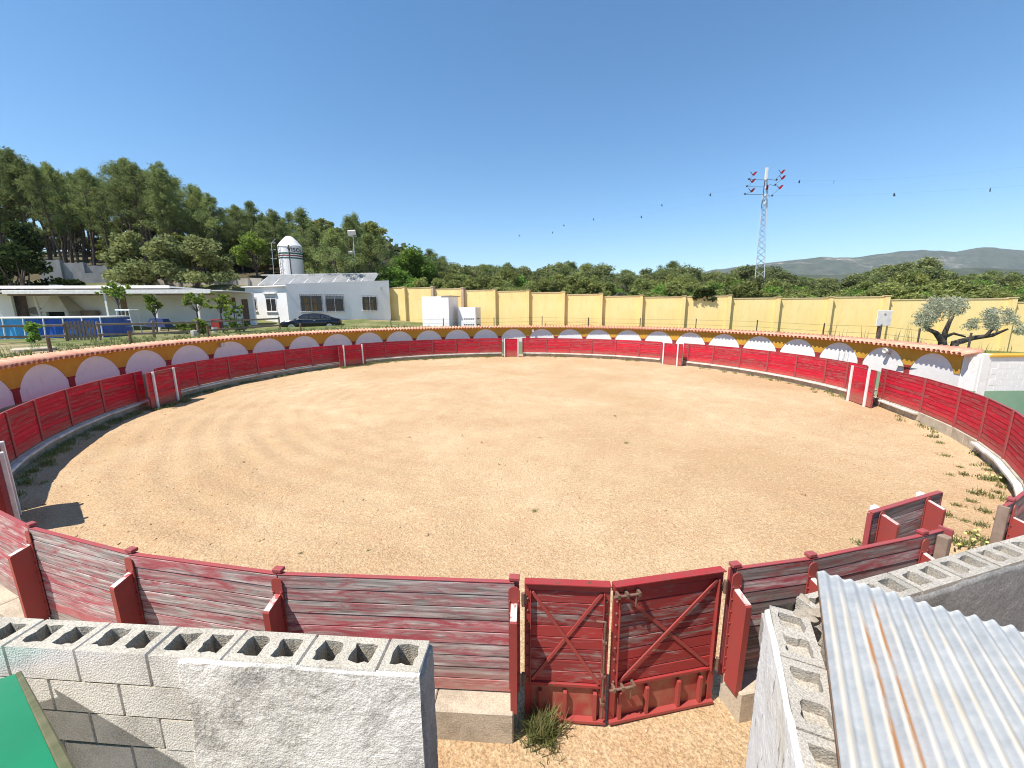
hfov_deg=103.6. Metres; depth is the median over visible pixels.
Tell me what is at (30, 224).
undergrowth bush
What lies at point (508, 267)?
oak tree
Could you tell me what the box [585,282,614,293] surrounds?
scrub bush
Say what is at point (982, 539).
weed
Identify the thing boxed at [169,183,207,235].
pine tree
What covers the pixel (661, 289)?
scrub bush
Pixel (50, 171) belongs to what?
pine tree
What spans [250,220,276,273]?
pine tree
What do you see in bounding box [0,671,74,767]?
sloping sheet
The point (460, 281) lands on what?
scrub bush
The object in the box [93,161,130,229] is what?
pine tree
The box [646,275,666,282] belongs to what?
oak tree
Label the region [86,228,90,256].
pine tree
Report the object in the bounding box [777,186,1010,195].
power line
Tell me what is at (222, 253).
undergrowth bush
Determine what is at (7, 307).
garden wall
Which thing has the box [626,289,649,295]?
scrub bush
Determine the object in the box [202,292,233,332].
young tree
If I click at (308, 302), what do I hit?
window
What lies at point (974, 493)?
weed
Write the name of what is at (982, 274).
oak tree
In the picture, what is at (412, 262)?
poplar tree
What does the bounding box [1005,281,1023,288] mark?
scrub bush
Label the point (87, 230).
pine tree
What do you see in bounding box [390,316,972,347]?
wire fence
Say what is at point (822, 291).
scrub bush
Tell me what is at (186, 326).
shrub
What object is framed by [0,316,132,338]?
frame pool
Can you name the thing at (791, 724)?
block wall
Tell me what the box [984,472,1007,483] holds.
weed
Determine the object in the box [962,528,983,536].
weed
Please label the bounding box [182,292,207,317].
young tree
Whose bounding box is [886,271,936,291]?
scrub bush
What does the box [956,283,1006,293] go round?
scrub bush
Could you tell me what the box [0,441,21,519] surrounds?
refuge screen
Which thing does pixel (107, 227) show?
pine tree
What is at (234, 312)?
young tree
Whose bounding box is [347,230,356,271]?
floodlight mast
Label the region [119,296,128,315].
dark doorway
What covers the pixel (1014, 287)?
scrub bush
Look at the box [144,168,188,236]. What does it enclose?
pine tree
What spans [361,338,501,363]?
barrier fence
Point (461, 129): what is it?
sky
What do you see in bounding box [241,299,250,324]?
door
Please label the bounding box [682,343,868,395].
barrier fence
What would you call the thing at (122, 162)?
pine tree
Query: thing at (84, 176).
pine tree
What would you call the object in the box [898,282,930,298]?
scrub bush
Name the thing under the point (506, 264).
pine tree
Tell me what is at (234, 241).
undergrowth bush
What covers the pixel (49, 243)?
pine tree
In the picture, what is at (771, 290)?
scrub bush
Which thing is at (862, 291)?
scrub bush
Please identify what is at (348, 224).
pine tree
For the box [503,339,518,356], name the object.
refuge screen
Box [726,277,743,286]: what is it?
scrub bush
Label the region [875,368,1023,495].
barrier fence
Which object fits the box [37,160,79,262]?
pine tree
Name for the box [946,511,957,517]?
weed
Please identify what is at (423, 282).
scrub bush
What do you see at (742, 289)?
scrub bush
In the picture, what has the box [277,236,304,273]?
silo
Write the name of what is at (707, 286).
scrub bush
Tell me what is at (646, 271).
oak tree
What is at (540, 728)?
weed
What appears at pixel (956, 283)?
scrub bush
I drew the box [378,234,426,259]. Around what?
tree
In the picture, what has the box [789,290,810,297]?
scrub bush
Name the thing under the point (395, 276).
tree
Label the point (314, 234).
pine tree
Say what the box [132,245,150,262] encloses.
undergrowth bush
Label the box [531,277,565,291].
scrub bush
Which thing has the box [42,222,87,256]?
undergrowth bush
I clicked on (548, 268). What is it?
oak tree
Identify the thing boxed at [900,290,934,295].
scrub bush
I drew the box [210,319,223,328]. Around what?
storage box
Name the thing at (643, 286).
scrub bush
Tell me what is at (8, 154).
pine tree
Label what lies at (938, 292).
scrub bush
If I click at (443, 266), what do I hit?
oak tree
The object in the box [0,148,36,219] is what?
pine tree
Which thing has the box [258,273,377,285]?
roof
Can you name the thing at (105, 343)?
lawn grass
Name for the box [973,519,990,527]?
weed
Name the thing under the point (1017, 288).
scrub bush
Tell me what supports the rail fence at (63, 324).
on the terrain at (248, 273)
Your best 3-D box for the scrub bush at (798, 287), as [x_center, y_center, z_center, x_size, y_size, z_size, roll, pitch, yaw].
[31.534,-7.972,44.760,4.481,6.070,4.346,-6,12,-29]
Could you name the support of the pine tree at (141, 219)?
on the terrain at (248, 273)
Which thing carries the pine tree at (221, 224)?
on the terrain at (248, 273)
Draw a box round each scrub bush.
[398,276,420,287]
[412,277,445,288]
[415,271,440,281]
[428,271,454,284]
[438,267,460,281]
[440,284,451,288]
[446,274,481,289]
[467,274,491,289]
[479,280,513,289]
[488,274,511,286]
[492,286,504,290]
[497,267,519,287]
[503,287,528,290]
[514,284,536,289]
[517,274,534,287]
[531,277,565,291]
[536,275,553,284]
[550,274,566,283]
[560,276,602,293]
[568,283,586,293]
[572,271,605,284]
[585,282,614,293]
[598,289,611,295]
[610,287,632,295]
[613,291,626,295]
[619,284,627,292]
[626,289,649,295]
[629,278,657,290]
[633,281,659,291]
[637,291,661,296]
[639,284,670,295]
[650,282,689,296]
[658,272,675,284]
[666,280,700,294]
[672,274,701,285]
[673,276,700,288]
[700,285,725,294]
[704,275,737,287]
[704,280,720,288]
[708,281,726,289]
[718,280,771,297]
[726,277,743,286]
[761,278,791,290]
[761,285,784,295]
[768,292,793,297]
[776,285,799,294]
[784,288,819,297]
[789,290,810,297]
[791,285,818,297]
[801,285,827,297]
[832,290,849,295]
[842,279,866,291]
[844,287,865,296]
[845,286,888,296]
[848,281,875,293]
[869,281,923,298]
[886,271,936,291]
[892,271,929,279]
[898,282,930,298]
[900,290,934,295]
[906,282,939,290]
[929,278,965,289]
[929,291,966,297]
[930,278,968,285]
[931,289,991,298]
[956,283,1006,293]
[959,288,1015,297]
[971,278,993,284]
[978,283,1023,291]
[998,289,1023,301]
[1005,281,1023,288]
[1006,285,1021,291]
[1010,287,1023,294]
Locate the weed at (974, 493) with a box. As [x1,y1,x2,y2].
[966,489,985,495]
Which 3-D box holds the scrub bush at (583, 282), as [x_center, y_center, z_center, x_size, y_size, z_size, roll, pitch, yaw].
[6.971,-7.712,40.662,4.886,6.488,4.168,0,11,3]
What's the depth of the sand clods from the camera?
10.85 m
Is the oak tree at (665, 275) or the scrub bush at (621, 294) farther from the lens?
the oak tree at (665, 275)
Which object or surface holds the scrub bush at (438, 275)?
on the terrain at (248, 273)
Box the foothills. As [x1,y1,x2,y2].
[797,268,1023,282]
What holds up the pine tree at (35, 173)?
on the terrain at (248, 273)
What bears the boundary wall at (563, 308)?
on the terrain at (248, 273)
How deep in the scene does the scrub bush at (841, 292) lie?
45.59 m
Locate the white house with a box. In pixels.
[240,280,390,322]
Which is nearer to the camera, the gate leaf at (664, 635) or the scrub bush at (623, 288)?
the gate leaf at (664, 635)
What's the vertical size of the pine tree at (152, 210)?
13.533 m
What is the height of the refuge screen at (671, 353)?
1.680 m
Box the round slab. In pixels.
[10,346,56,352]
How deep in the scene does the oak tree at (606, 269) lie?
72.39 m
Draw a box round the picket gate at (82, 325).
[65,321,96,339]
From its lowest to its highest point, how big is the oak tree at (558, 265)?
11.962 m
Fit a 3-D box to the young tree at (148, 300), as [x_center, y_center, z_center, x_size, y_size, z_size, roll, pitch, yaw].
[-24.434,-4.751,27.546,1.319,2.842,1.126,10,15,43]
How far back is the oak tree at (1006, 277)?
53.93 m
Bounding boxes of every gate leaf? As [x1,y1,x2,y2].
[521,577,611,724]
[607,566,727,724]
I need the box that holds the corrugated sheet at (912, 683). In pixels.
[816,571,1023,767]
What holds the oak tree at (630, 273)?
on the terrain at (248, 273)
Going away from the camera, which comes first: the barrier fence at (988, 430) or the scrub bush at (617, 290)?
the barrier fence at (988, 430)
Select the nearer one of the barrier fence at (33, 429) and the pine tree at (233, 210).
the barrier fence at (33, 429)
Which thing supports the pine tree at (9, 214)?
on the terrain at (248, 273)
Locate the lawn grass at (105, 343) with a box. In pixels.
[0,324,484,357]
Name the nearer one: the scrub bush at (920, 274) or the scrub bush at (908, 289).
the scrub bush at (908, 289)
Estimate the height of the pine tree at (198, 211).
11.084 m
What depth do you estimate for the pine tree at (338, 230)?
60.04 m
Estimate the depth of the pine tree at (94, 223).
54.73 m
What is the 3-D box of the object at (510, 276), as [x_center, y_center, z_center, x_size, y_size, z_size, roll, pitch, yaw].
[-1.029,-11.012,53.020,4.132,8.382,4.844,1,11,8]
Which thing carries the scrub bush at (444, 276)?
on the terrain at (248, 273)
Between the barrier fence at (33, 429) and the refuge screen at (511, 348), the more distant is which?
the refuge screen at (511, 348)
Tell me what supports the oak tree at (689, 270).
on the terrain at (248, 273)
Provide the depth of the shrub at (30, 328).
20.58 m
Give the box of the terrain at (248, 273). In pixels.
[0,251,1023,359]
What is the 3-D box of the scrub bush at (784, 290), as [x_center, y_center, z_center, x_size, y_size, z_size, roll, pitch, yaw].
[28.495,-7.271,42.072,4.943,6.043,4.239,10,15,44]
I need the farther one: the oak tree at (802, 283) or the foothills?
the foothills
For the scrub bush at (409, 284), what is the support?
on the terrain at (248, 273)
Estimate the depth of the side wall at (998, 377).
14.30 m
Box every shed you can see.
[422,295,459,326]
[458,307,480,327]
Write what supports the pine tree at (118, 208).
on the terrain at (248, 273)
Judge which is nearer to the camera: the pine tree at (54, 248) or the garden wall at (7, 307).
the garden wall at (7, 307)
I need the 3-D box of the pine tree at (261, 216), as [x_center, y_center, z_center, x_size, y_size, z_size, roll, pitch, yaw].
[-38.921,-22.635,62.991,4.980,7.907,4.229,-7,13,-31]
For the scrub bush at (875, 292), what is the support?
on the terrain at (248, 273)
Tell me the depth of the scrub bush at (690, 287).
37.98 m
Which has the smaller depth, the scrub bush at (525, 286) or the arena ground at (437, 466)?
the arena ground at (437, 466)
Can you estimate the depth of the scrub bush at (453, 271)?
54.11 m
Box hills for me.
[703,247,1023,274]
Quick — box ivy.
[692,286,717,301]
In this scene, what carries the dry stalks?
on the terrain at (248, 273)
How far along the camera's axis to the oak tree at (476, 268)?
78.20 m
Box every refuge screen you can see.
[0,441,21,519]
[145,367,181,408]
[338,344,365,366]
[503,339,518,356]
[661,343,682,365]
[845,365,877,407]
[862,490,945,545]
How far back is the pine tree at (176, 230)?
56.80 m
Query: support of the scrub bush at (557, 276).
on the terrain at (248, 273)
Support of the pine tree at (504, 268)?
on the terrain at (248, 273)
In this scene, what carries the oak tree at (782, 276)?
on the terrain at (248, 273)
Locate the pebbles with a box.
[25,358,996,761]
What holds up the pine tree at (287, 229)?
on the terrain at (248, 273)
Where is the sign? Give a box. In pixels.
[875,310,892,338]
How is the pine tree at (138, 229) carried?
on the terrain at (248, 273)
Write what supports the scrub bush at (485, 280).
on the terrain at (248, 273)
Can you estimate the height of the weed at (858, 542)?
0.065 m
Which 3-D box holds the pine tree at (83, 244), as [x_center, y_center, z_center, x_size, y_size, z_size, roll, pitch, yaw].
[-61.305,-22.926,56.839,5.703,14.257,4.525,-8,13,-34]
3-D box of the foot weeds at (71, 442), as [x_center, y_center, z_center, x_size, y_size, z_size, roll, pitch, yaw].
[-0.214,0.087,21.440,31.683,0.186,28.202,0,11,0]
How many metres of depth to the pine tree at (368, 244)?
44.01 m
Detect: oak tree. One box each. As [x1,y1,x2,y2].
[98,230,190,285]
[139,233,240,287]
[437,261,471,274]
[448,262,459,270]
[457,267,475,276]
[463,265,492,274]
[473,271,494,278]
[487,265,515,272]
[491,268,541,281]
[516,265,534,276]
[535,262,567,276]
[537,270,559,282]
[538,264,573,275]
[567,270,583,278]
[572,268,605,281]
[579,263,592,272]
[592,262,621,278]
[600,274,636,293]
[603,274,621,287]
[618,272,636,277]
[627,274,652,290]
[629,270,680,285]
[635,268,657,279]
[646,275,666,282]
[668,266,702,276]
[677,265,705,276]
[685,270,724,285]
[712,272,745,282]
[730,266,772,281]
[735,264,797,283]
[746,271,794,290]
[759,279,813,290]
[814,277,830,284]
[815,281,840,292]
[825,273,864,286]
[838,275,887,287]
[866,256,953,281]
[885,265,948,281]
[897,261,914,270]
[950,270,963,281]
[962,273,993,280]
[967,275,1014,281]
[990,278,1023,286]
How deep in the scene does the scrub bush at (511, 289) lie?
40.32 m
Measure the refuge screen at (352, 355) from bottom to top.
1.680 m
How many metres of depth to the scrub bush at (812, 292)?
39.87 m
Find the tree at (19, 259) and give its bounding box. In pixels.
[0,220,86,293]
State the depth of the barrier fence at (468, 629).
4.05 m
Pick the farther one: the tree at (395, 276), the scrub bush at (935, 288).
the tree at (395, 276)
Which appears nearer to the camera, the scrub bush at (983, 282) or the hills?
the scrub bush at (983, 282)
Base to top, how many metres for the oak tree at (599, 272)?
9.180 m
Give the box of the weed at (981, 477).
[971,474,1002,481]
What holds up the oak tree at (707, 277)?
on the terrain at (248, 273)
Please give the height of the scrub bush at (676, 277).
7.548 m
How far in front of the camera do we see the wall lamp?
18.17 m
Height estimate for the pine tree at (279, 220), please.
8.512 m
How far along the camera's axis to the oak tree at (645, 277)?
59.34 m
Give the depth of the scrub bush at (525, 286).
44.58 m
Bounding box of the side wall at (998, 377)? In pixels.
[959,353,1023,415]
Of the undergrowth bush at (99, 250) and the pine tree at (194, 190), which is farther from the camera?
the undergrowth bush at (99, 250)
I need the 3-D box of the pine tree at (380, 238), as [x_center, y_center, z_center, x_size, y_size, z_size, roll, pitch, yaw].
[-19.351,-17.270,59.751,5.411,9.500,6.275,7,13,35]
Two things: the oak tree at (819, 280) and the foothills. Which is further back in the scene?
the foothills
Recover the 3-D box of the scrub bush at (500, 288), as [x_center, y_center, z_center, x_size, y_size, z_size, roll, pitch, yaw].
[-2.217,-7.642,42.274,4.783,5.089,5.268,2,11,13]
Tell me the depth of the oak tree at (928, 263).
58.69 m
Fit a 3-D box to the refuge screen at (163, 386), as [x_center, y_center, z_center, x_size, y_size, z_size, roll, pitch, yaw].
[-15.406,0.202,17.803,0.325,1.680,1.885,-2,11,-7]
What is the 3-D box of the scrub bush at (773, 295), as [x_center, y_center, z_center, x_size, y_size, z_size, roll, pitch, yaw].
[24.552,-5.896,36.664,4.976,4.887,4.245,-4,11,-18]
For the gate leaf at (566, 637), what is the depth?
3.96 m
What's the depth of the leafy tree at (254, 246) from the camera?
46.27 m
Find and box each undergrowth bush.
[19,222,44,245]
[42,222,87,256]
[67,237,97,254]
[88,237,102,254]
[94,236,139,260]
[106,216,148,243]
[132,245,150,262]
[168,232,185,250]
[215,234,242,269]
[217,250,232,266]
[233,250,256,271]
[257,257,272,273]
[270,252,278,264]
[304,258,316,273]
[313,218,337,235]
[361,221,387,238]
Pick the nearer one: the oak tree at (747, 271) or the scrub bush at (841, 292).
the scrub bush at (841, 292)
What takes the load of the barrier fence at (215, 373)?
on the arena ground at (437, 466)
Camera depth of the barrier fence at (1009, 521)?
5.33 m
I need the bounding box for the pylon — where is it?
[744,167,785,276]
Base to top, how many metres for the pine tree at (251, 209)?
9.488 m
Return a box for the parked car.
[280,313,341,326]
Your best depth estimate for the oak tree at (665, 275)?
57.53 m
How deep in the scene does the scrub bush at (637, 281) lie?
48.88 m
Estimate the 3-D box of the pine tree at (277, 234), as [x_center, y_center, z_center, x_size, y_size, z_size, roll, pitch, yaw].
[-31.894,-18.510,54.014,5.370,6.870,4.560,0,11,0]
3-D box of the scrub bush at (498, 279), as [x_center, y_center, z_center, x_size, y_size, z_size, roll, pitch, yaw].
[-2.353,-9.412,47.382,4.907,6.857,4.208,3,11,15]
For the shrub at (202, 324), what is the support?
on the terrain at (248, 273)
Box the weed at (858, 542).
[850,537,861,545]
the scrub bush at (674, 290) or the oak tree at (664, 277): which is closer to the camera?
the scrub bush at (674, 290)
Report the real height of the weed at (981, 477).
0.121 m
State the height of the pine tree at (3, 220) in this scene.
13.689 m
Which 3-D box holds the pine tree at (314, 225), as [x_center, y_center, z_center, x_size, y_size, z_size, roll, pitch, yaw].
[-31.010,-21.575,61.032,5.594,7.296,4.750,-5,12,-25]
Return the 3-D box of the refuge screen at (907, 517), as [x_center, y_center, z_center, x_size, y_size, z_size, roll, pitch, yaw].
[5.357,2.397,5.525,1.622,1.680,0.325,-4,11,-21]
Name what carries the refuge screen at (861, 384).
on the arena ground at (437, 466)
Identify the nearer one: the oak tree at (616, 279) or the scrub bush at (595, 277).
the scrub bush at (595, 277)
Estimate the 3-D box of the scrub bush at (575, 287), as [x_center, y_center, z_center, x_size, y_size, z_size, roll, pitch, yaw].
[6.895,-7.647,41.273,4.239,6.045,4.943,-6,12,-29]
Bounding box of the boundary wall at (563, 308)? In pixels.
[389,286,1023,351]
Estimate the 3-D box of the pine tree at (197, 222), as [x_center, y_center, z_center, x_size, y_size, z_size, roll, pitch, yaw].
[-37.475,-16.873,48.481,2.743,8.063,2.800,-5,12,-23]
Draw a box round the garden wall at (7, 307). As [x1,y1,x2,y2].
[0,294,17,316]
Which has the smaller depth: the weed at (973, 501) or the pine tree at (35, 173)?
the weed at (973, 501)
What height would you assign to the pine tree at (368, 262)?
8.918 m
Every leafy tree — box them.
[229,230,267,276]
[311,256,334,273]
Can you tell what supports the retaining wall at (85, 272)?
on the terrain at (248, 273)
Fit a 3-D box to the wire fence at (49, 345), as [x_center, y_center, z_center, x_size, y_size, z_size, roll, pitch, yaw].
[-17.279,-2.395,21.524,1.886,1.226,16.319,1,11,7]
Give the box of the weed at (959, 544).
[952,535,988,551]
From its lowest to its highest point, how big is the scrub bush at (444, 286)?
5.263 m
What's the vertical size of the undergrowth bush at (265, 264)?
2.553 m
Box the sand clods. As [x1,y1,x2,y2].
[41,357,986,570]
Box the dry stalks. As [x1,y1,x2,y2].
[821,321,1011,352]
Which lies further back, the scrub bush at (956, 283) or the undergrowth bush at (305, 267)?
the undergrowth bush at (305, 267)
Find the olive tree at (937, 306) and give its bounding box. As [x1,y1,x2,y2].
[907,294,1023,345]
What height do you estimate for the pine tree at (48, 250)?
14.163 m
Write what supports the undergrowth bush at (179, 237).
on the terrain at (248, 273)
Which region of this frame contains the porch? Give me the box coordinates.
[0,285,256,330]
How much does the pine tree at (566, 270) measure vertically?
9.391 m
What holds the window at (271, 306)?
in the white house
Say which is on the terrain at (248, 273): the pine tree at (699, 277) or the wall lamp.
the pine tree at (699, 277)
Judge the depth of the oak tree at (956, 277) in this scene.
67.43 m
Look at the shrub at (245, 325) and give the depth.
30.91 m
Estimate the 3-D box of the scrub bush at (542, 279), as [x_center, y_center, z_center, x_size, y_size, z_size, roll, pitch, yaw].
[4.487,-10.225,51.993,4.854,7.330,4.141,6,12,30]
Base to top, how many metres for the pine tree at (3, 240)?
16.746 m
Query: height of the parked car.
1.598 m
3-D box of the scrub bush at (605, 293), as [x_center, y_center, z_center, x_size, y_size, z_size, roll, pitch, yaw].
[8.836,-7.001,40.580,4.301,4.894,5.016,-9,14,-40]
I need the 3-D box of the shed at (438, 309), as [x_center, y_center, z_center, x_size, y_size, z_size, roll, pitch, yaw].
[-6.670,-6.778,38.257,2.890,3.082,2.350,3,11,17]
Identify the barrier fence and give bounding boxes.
[0,371,148,476]
[0,510,519,743]
[154,345,342,396]
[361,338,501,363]
[522,338,661,362]
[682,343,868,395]
[714,525,953,722]
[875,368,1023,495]
[989,490,1023,543]
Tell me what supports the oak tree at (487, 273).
on the terrain at (248, 273)
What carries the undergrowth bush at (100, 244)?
on the terrain at (248, 273)
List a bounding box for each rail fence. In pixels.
[0,322,68,341]
[95,316,280,339]
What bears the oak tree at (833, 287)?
on the terrain at (248, 273)
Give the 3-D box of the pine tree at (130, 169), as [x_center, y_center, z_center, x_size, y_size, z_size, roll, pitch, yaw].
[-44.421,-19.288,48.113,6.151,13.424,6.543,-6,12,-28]
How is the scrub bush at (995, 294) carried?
on the terrain at (248, 273)
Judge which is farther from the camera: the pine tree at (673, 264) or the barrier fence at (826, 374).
the pine tree at (673, 264)
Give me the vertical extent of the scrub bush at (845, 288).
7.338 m
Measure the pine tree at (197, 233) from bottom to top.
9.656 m
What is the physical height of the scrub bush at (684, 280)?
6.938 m
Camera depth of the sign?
19.94 m
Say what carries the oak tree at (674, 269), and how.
on the terrain at (248, 273)
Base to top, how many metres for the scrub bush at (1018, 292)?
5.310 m
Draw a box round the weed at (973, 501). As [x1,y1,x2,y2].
[964,497,980,503]
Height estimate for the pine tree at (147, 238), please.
14.197 m
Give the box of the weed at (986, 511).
[973,505,995,513]
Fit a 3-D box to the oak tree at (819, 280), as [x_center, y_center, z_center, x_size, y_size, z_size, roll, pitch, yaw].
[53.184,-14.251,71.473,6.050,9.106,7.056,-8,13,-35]
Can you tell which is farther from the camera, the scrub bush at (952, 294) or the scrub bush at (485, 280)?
the scrub bush at (485, 280)
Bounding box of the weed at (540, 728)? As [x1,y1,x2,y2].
[503,696,571,766]
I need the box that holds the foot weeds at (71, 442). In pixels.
[15,355,1012,519]
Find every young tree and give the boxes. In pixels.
[94,282,131,315]
[142,294,162,331]
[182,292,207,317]
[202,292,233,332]
[222,301,246,330]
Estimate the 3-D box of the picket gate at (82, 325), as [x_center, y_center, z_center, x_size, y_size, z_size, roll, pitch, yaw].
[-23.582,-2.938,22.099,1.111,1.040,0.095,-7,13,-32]
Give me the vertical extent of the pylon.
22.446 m
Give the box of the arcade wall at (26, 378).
[0,325,983,412]
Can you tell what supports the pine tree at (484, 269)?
on the terrain at (248, 273)
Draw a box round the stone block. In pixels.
[190,330,196,335]
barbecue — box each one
[39,285,83,315]
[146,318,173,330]
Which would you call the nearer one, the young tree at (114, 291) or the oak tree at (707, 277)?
the young tree at (114, 291)
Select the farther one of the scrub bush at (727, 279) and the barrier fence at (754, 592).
the scrub bush at (727, 279)
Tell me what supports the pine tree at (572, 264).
on the terrain at (248, 273)
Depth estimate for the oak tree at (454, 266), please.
78.63 m
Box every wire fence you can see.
[1,323,301,354]
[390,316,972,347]
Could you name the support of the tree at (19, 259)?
on the terrain at (248, 273)
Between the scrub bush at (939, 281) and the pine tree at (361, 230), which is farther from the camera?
the pine tree at (361, 230)
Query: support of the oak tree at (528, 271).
on the terrain at (248, 273)
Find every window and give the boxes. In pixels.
[265,296,276,311]
[299,294,322,311]
[324,294,344,311]
[362,296,378,310]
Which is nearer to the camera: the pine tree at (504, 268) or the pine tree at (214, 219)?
the pine tree at (214, 219)
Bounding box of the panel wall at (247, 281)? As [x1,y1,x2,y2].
[109,277,263,286]
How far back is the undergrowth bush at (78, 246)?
72.02 m
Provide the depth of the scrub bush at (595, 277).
53.03 m
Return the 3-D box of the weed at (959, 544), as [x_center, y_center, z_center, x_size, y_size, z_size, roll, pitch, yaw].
[7.840,2.755,7.046,0.720,0.168,0.570,-6,12,-28]
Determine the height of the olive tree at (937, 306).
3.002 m
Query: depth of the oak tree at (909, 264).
66.07 m
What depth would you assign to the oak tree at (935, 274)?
51.61 m
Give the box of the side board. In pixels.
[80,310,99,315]
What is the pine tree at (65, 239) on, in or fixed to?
on the terrain at (248, 273)
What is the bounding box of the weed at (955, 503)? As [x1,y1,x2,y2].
[950,502,966,507]
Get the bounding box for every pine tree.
[0,146,15,243]
[0,147,43,227]
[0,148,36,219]
[0,153,34,257]
[0,158,58,258]
[0,179,31,242]
[10,162,60,259]
[15,163,70,259]
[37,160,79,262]
[40,162,87,262]
[41,182,52,259]
[42,213,56,256]
[45,177,81,262]
[51,172,75,262]
[52,189,88,262]
[53,168,91,262]
[58,174,70,256]
[61,167,110,265]
[61,175,113,265]
[72,194,97,262]
[78,191,117,264]
[83,187,118,251]
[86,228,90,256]
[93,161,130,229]
[95,161,164,260]
[95,178,143,231]
[98,157,153,260]
[109,167,165,261]
[122,167,164,238]
[127,159,154,240]
[134,160,185,237]
[140,182,190,235]
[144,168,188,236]
[150,176,186,232]
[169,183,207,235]
[180,194,194,232]
[184,209,212,270]
[185,194,239,248]
[185,218,220,234]
[186,188,211,237]
[190,192,247,261]
[211,213,235,236]
[218,204,257,272]
[221,210,252,235]
[239,199,271,253]
[244,212,266,232]
[250,208,300,270]
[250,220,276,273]
[261,221,291,267]
[271,222,298,250]
[280,206,328,272]
[282,211,299,237]
[285,219,320,240]
[297,226,331,273]
[300,231,322,271]
[305,228,359,275]
[306,229,344,267]
[326,214,376,272]
[335,228,353,255]
[336,212,367,272]
[340,232,397,279]
[341,221,375,268]
[353,240,384,280]
[373,234,401,267]
[423,248,450,275]
[479,265,495,274]
[490,266,507,279]
[497,262,515,267]
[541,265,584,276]
[567,261,577,270]
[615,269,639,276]
[654,261,687,272]
[695,273,703,283]
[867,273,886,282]
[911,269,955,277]
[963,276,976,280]
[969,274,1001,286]
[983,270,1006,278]
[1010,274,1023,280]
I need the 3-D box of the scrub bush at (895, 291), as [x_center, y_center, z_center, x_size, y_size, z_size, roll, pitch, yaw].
[30.472,-5.578,33.430,4.194,5.831,4.916,-1,11,-2]
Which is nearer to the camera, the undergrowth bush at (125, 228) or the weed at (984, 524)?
the weed at (984, 524)
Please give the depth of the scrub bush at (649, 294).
36.23 m
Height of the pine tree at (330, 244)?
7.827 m
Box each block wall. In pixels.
[0,617,437,767]
[745,535,1023,767]
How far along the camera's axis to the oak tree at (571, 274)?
58.66 m
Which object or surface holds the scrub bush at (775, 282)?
on the terrain at (248, 273)
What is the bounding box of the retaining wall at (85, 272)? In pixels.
[40,259,109,282]
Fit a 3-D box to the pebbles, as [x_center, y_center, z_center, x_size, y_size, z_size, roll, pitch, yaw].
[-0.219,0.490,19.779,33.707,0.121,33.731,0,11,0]
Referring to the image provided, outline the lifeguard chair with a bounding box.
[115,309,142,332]
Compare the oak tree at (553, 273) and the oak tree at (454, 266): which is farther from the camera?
the oak tree at (454, 266)
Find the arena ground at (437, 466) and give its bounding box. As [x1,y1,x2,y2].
[13,354,1014,767]
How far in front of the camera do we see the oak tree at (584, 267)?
74.36 m
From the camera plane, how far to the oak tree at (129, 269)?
36.61 m
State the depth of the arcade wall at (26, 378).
21.16 m
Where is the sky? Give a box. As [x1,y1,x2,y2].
[0,0,1023,329]
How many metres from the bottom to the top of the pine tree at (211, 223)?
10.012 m
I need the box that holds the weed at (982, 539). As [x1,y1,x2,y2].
[963,529,989,545]
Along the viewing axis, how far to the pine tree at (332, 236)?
42.40 m
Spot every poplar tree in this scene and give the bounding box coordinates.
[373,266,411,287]
[390,244,438,281]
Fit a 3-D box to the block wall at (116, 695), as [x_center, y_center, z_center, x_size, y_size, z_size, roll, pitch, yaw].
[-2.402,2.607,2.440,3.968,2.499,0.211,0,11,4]
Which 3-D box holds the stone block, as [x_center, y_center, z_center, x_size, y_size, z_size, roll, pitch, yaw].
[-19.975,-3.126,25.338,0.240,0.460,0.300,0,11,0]
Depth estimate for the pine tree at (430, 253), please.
57.30 m
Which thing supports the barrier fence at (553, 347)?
on the arena ground at (437, 466)
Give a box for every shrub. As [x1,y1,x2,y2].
[22,321,44,342]
[174,320,199,333]
[193,318,208,334]
[224,323,249,330]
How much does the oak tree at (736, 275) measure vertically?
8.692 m
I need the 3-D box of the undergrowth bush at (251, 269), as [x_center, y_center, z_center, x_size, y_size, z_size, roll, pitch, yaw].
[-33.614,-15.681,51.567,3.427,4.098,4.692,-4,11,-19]
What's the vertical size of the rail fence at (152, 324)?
1.271 m
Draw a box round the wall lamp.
[882,348,890,354]

